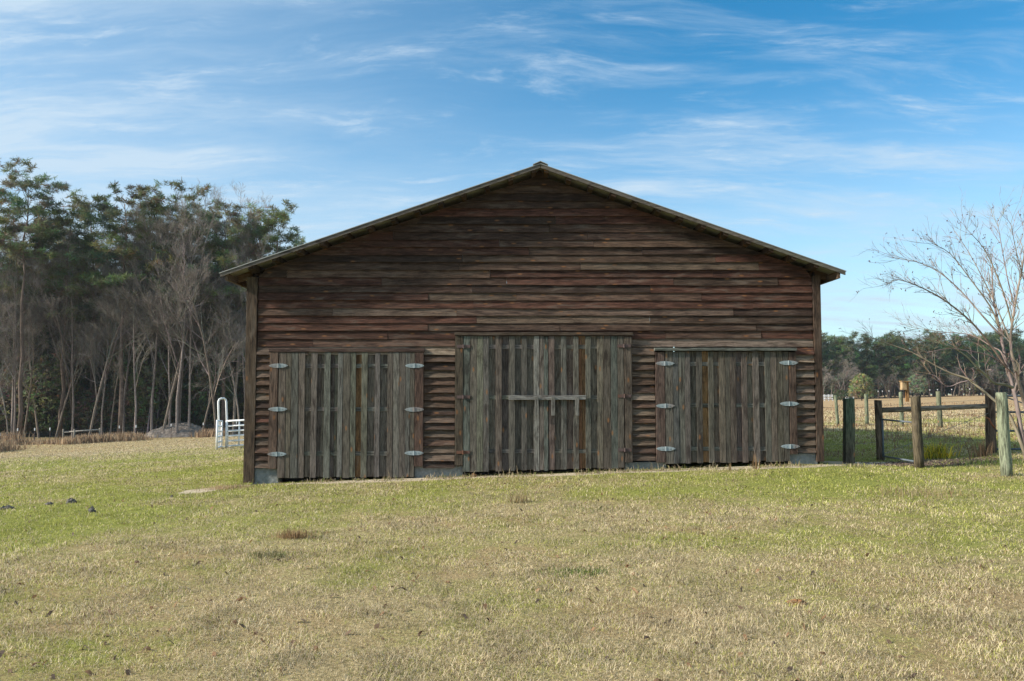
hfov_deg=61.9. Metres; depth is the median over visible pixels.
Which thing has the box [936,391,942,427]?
fence post
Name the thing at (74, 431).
wire fence
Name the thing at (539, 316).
barn
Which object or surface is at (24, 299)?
bare tree
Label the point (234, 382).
evergreen tree
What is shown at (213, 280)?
bare tree
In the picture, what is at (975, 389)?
understory shrub
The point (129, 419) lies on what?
understory shrub
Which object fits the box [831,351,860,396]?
bare tree
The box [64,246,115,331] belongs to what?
pine tree
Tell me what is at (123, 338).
bare tree
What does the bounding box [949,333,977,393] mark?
pine tree
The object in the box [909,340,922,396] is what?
pine tree
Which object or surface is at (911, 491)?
grass tuft
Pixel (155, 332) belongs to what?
bare tree
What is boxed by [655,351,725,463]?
door
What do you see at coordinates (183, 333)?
bare tree
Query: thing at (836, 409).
fence post
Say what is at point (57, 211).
pine tree
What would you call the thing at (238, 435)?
corral panel
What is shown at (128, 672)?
fallen leaves
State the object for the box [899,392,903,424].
fence post
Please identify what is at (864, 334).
pine tree
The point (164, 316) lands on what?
bare tree
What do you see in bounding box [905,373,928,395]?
round shrub
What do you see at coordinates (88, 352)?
bare tree
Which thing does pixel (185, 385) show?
evergreen tree
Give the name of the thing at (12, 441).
tall dry grass
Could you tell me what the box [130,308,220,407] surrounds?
bare tree
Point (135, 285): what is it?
bare tree
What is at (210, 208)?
pine tree
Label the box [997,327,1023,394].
pine tree
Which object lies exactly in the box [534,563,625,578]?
grass tuft
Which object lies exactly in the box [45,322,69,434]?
evergreen tree
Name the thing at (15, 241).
bare tree
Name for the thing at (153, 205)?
pine tree
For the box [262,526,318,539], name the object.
grass tuft
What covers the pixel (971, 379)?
bare tree
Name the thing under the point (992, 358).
pine tree
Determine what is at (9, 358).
tree
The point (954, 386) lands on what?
pine tree
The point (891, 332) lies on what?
pine tree
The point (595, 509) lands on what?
grass tuft
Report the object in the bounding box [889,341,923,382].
pine tree
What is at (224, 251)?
pine tree
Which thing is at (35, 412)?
bare tree
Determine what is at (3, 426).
understory shrub
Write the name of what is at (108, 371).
bare tree
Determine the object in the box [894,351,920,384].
pine tree
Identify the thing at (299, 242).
pine tree
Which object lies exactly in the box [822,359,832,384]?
bare tree
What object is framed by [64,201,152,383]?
bare tree
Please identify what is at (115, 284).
bare tree
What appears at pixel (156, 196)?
pine tree
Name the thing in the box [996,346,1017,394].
pine tree
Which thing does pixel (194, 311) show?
bare tree
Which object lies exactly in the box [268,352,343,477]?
door
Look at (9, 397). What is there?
understory shrub
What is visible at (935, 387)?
evergreen tree
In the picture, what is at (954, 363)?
pine tree
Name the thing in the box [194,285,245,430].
bare tree
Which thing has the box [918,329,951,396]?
pine tree
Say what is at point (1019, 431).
crepe myrtle
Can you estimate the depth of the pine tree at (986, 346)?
245.07 m
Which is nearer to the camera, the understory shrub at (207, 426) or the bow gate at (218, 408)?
the bow gate at (218, 408)
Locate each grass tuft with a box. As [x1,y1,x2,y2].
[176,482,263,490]
[235,549,303,559]
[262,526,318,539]
[503,488,535,502]
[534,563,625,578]
[541,502,659,515]
[847,482,988,499]
[935,456,1023,468]
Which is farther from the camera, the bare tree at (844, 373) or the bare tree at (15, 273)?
the bare tree at (844, 373)
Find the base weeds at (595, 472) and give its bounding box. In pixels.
[234,460,867,486]
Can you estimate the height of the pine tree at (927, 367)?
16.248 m
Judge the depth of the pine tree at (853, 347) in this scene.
244.72 m
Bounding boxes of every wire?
[823,407,875,444]
[995,395,1023,449]
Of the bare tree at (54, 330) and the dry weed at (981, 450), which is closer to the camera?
the dry weed at (981, 450)
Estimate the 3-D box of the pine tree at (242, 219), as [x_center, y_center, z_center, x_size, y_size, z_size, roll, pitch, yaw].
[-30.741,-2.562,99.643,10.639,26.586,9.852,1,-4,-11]
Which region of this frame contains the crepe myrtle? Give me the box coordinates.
[839,180,1023,456]
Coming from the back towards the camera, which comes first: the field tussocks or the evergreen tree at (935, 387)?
the evergreen tree at (935, 387)
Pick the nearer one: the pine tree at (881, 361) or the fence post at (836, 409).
the fence post at (836, 409)
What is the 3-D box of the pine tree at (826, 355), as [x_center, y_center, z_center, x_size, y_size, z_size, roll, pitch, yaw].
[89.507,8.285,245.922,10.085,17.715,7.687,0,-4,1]
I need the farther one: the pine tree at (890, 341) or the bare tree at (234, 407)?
the pine tree at (890, 341)
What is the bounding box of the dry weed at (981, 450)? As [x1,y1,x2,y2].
[956,436,994,457]
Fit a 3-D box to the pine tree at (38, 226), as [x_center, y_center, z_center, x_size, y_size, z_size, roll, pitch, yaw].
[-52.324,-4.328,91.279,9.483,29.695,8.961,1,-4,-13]
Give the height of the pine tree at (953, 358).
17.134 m
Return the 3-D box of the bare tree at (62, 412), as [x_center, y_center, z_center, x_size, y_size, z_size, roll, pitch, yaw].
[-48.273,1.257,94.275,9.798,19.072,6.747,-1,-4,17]
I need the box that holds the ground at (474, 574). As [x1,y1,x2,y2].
[0,394,1023,680]
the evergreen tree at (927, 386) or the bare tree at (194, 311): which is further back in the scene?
the evergreen tree at (927, 386)
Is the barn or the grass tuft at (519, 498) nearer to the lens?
the grass tuft at (519, 498)
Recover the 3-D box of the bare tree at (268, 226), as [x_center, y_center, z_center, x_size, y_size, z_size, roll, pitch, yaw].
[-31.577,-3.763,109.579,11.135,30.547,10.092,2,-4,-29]
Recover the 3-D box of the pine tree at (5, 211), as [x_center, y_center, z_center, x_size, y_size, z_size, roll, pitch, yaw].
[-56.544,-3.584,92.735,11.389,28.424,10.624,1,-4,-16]
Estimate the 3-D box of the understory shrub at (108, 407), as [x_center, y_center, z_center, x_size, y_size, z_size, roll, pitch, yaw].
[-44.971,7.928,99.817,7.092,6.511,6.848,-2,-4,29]
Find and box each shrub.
[0,347,65,435]
[0,384,44,434]
[16,352,85,436]
[45,383,95,434]
[67,385,125,433]
[97,381,144,432]
[125,385,187,431]
[201,400,232,430]
[214,350,243,431]
[832,389,851,400]
[833,383,849,397]
[847,373,877,400]
[873,385,885,396]
[885,382,904,395]
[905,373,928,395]
[960,382,978,394]
[977,380,1003,393]
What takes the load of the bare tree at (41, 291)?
on the ground at (474, 574)
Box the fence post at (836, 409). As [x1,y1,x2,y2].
[834,395,839,425]
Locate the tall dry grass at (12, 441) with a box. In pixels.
[0,428,230,451]
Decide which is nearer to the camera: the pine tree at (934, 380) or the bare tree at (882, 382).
the bare tree at (882, 382)
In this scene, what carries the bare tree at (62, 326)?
on the ground at (474, 574)
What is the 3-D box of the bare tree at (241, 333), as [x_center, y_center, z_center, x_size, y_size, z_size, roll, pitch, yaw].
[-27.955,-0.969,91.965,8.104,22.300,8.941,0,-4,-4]
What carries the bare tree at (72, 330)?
on the ground at (474, 574)
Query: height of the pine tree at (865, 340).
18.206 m
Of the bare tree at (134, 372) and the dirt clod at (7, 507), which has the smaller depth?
the dirt clod at (7, 507)
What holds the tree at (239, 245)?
on the ground at (474, 574)
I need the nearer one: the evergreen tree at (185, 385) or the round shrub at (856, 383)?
the evergreen tree at (185, 385)
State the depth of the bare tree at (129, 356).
93.16 m
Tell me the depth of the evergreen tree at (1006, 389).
274.83 m
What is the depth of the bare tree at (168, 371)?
91.91 m
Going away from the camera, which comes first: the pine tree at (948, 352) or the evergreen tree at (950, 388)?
the pine tree at (948, 352)
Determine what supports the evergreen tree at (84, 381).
on the ground at (474, 574)
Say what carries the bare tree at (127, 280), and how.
on the ground at (474, 574)
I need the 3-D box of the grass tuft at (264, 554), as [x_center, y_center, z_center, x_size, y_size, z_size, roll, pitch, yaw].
[-2.372,2.068,8.303,0.665,0.090,0.421,0,-4,0]
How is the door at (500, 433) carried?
in the barn
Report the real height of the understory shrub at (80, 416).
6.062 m
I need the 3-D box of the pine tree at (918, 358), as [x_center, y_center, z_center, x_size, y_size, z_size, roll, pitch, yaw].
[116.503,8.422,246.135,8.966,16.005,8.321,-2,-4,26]
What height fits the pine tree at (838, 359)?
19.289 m
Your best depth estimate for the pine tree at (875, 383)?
253.28 m
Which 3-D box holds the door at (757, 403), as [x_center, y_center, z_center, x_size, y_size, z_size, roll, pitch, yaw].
[4.651,1.235,15.884,1.369,2.072,0.104,0,-4,0]
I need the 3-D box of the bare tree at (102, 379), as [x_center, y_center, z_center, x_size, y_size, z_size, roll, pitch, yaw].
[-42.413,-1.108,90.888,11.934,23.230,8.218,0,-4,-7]
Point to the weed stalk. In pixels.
(755, 464)
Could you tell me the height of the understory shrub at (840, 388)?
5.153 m
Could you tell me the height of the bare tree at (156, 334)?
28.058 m
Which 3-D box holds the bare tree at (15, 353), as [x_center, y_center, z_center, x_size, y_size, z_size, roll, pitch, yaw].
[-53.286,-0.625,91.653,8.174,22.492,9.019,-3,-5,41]
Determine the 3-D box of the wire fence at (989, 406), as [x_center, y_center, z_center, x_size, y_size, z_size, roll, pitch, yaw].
[8.492,1.691,17.020,2.584,1.460,0.290,0,-4,-8]
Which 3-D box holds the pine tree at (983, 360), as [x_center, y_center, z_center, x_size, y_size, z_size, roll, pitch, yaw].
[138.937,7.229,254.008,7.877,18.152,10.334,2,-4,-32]
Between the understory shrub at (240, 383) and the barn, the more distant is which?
the understory shrub at (240, 383)
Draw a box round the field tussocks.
[823,401,1023,456]
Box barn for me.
[220,161,845,483]
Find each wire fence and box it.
[3,422,243,445]
[874,389,996,459]
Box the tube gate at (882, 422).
[881,419,913,461]
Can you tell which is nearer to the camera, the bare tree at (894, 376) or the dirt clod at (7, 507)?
the dirt clod at (7, 507)
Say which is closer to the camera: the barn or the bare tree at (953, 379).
the barn
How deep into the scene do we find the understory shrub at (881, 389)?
273.34 m
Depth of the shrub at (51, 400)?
95.72 m
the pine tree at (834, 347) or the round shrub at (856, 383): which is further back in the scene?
the pine tree at (834, 347)
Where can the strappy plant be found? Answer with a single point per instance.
(931, 452)
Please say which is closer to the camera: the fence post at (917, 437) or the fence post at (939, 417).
the fence post at (917, 437)
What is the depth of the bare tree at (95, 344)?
93.23 m
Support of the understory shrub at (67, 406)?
on the ground at (474, 574)
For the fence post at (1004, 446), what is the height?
1.439 m
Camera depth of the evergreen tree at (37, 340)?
98.49 m
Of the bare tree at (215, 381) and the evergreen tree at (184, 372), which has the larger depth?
the evergreen tree at (184, 372)
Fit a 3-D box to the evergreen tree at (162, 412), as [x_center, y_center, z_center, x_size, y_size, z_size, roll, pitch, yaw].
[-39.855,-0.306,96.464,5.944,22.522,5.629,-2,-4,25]
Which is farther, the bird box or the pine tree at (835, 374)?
the pine tree at (835, 374)
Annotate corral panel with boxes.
[216,420,222,449]
[225,419,243,447]
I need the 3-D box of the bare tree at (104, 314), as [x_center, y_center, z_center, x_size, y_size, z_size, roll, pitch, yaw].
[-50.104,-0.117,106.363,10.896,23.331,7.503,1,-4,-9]
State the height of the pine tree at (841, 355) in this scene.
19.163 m
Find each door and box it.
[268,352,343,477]
[342,352,423,477]
[456,336,547,471]
[548,336,631,469]
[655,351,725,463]
[725,351,799,462]
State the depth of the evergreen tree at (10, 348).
100.20 m
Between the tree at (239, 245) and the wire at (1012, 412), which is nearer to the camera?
the wire at (1012, 412)
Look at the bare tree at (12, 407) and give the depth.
93.41 m
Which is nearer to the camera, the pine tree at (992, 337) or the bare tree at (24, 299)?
the bare tree at (24, 299)
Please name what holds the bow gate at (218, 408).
on the ground at (474, 574)
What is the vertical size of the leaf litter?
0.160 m
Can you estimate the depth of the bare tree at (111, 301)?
107.47 m
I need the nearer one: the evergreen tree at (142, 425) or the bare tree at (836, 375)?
the evergreen tree at (142, 425)
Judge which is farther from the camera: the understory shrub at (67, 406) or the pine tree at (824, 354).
the pine tree at (824, 354)
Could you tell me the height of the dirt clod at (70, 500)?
0.095 m
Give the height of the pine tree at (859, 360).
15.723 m
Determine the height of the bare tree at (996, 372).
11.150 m
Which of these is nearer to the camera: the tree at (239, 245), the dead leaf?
the dead leaf
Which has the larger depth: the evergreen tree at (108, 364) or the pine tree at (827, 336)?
the pine tree at (827, 336)
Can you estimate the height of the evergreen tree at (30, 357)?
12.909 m
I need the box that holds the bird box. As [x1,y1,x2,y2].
[899,381,910,401]
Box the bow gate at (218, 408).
[217,397,228,447]
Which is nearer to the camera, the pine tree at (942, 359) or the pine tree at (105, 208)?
the pine tree at (105, 208)
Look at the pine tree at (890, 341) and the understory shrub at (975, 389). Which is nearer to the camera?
the pine tree at (890, 341)
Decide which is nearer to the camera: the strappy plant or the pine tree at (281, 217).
the strappy plant
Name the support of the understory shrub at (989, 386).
on the ground at (474, 574)
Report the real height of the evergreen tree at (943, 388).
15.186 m
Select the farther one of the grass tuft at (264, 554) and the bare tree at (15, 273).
the bare tree at (15, 273)
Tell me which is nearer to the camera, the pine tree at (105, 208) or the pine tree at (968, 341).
the pine tree at (105, 208)
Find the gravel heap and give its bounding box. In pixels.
[144,422,201,437]
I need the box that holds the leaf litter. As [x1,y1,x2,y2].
[844,455,1022,468]
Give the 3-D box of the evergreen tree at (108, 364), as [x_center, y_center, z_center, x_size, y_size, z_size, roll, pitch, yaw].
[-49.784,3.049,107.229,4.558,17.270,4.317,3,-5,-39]
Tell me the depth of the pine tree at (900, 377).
263.49 m
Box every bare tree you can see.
[0,200,114,424]
[0,222,64,434]
[0,234,49,432]
[0,238,56,342]
[0,261,75,437]
[0,261,76,437]
[0,263,26,392]
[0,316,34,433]
[0,334,33,387]
[2,215,42,322]
[23,222,106,437]
[24,243,70,345]
[24,246,118,386]
[25,285,73,351]
[30,230,91,340]
[46,271,109,437]
[57,300,106,371]
[63,228,161,435]
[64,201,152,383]
[69,229,147,434]
[74,264,139,434]
[74,276,166,433]
[75,198,186,433]
[87,262,127,368]
[91,218,146,433]
[91,227,175,432]
[95,240,127,380]
[96,260,118,424]
[102,219,156,433]
[106,181,199,430]
[125,231,189,432]
[127,186,238,432]
[127,220,207,425]
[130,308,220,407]
[132,183,226,430]
[135,241,194,428]
[137,180,218,425]
[140,228,204,417]
[145,216,245,430]
[154,226,226,421]
[183,218,244,393]
[185,228,272,434]
[185,259,245,433]
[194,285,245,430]
[198,197,280,403]
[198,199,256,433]
[211,233,274,360]
[226,179,271,268]
[232,191,285,306]
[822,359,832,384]
[823,352,849,399]
[828,354,859,389]
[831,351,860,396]
[876,369,891,398]
[887,366,903,389]
[905,359,932,397]
[946,362,963,395]
[949,366,969,396]
[965,371,975,395]
[982,357,1009,391]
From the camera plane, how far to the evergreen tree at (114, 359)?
100.27 m
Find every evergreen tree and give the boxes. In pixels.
[0,263,26,432]
[1,320,26,434]
[6,327,48,435]
[11,323,61,435]
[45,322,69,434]
[58,266,101,434]
[74,352,103,389]
[99,310,127,387]
[104,249,150,430]
[126,296,163,435]
[130,242,187,428]
[161,305,192,418]
[167,322,210,425]
[187,261,235,429]
[206,340,244,428]
[226,239,258,422]
[923,379,935,395]
[934,382,940,395]
[937,382,950,395]
[945,381,960,395]
[1004,381,1015,394]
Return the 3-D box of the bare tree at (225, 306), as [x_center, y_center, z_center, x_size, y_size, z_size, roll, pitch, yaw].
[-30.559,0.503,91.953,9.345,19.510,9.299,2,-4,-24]
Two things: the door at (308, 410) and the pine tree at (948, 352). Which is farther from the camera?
the pine tree at (948, 352)
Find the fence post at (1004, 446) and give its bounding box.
[995,392,1012,476]
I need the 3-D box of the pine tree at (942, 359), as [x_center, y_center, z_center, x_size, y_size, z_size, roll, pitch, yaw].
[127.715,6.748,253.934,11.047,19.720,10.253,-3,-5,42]
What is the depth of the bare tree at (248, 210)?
101.73 m
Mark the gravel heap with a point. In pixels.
(184, 429)
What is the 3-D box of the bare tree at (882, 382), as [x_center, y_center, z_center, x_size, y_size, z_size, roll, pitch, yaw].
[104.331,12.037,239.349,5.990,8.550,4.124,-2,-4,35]
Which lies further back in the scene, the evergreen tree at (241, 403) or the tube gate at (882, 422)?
the evergreen tree at (241, 403)
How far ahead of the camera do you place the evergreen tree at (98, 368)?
109.71 m
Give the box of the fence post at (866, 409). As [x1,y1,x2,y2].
[864,394,868,424]
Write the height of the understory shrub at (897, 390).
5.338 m
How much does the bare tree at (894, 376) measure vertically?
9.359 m
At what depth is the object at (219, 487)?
15.03 m
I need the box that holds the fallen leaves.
[0,472,1013,680]
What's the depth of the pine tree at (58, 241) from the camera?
104.05 m
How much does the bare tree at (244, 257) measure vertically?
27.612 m
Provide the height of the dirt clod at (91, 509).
0.102 m
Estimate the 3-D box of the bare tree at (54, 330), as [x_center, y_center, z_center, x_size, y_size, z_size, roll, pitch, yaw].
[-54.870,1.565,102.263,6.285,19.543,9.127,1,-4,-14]
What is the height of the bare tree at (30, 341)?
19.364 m
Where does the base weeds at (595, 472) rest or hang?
on the ground at (474, 574)
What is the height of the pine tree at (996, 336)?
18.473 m
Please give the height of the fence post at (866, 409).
1.440 m
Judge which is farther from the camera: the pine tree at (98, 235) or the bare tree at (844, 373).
the bare tree at (844, 373)
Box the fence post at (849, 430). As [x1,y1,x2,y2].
[843,398,854,463]
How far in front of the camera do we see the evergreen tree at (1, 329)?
99.86 m
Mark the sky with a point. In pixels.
(814, 129)
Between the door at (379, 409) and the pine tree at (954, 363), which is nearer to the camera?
the door at (379, 409)
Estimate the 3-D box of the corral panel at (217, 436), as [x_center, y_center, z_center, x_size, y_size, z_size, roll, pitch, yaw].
[-15.763,5.072,45.975,0.107,1.703,3.626,1,-4,-15]
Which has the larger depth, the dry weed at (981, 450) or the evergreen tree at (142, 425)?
the evergreen tree at (142, 425)
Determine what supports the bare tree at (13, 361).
on the ground at (474, 574)
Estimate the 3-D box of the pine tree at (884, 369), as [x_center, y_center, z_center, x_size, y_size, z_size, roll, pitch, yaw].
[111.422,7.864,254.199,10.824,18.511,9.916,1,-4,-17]
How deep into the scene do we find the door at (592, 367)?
15.88 m
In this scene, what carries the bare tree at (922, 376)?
on the ground at (474, 574)
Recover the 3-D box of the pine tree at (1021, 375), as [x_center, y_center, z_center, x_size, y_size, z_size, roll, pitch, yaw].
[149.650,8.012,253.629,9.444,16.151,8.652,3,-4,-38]
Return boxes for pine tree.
[0,155,72,438]
[0,178,46,297]
[16,196,104,437]
[20,225,83,433]
[51,188,132,422]
[64,181,167,432]
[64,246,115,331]
[118,179,183,432]
[141,177,228,422]
[164,194,230,427]
[183,198,263,427]
[199,201,282,369]
[239,198,300,299]
[287,228,305,247]
[822,333,833,376]
[822,339,840,394]
[823,332,832,369]
[825,335,855,389]
[826,339,850,391]
[827,351,849,393]
[829,337,858,388]
[831,331,866,397]
[848,348,868,398]
[854,336,879,383]
[861,332,878,350]
[861,338,896,397]
[862,350,881,397]
[870,336,902,397]
[872,330,906,397]
[875,332,906,397]
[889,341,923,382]
[894,339,907,396]
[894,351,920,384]
[901,343,929,395]
[902,338,916,395]
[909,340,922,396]
[917,341,944,396]
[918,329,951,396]
[921,340,944,395]
[924,330,954,395]
[924,332,956,396]
[937,333,970,394]
[939,379,955,395]
[944,338,979,395]
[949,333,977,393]
[955,333,992,395]
[965,332,999,395]
[973,335,998,394]
[980,334,1005,389]
[980,337,1007,389]
[986,333,1012,391]
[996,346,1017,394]
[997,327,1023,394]
[1007,342,1023,392]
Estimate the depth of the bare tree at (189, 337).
91.73 m
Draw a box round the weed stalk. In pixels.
[752,454,759,469]
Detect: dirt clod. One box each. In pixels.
[0,505,13,509]
[66,497,76,502]
[88,506,95,512]
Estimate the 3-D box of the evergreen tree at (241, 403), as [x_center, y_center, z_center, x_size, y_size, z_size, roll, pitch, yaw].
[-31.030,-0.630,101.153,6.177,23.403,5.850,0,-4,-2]
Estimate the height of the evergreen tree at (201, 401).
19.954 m
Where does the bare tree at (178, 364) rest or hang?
on the ground at (474, 574)
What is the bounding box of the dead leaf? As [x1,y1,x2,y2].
[786,599,805,604]
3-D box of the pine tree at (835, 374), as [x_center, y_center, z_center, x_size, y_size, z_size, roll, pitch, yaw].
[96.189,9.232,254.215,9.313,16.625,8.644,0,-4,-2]
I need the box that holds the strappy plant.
[923,442,968,459]
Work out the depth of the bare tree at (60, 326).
94.95 m
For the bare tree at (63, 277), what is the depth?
100.93 m
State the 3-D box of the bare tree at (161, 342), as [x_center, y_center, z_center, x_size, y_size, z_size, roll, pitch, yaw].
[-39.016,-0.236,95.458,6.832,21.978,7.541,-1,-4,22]
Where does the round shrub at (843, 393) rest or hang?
on the ground at (474, 574)
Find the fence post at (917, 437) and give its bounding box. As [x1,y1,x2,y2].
[911,396,923,467]
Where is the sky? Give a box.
[0,0,1023,394]
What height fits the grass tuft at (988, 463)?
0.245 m
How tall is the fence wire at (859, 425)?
0.724 m
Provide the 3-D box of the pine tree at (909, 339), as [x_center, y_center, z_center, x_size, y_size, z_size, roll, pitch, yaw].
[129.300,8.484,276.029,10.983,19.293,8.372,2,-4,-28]
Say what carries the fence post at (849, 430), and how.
on the ground at (474, 574)
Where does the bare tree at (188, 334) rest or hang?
on the ground at (474, 574)

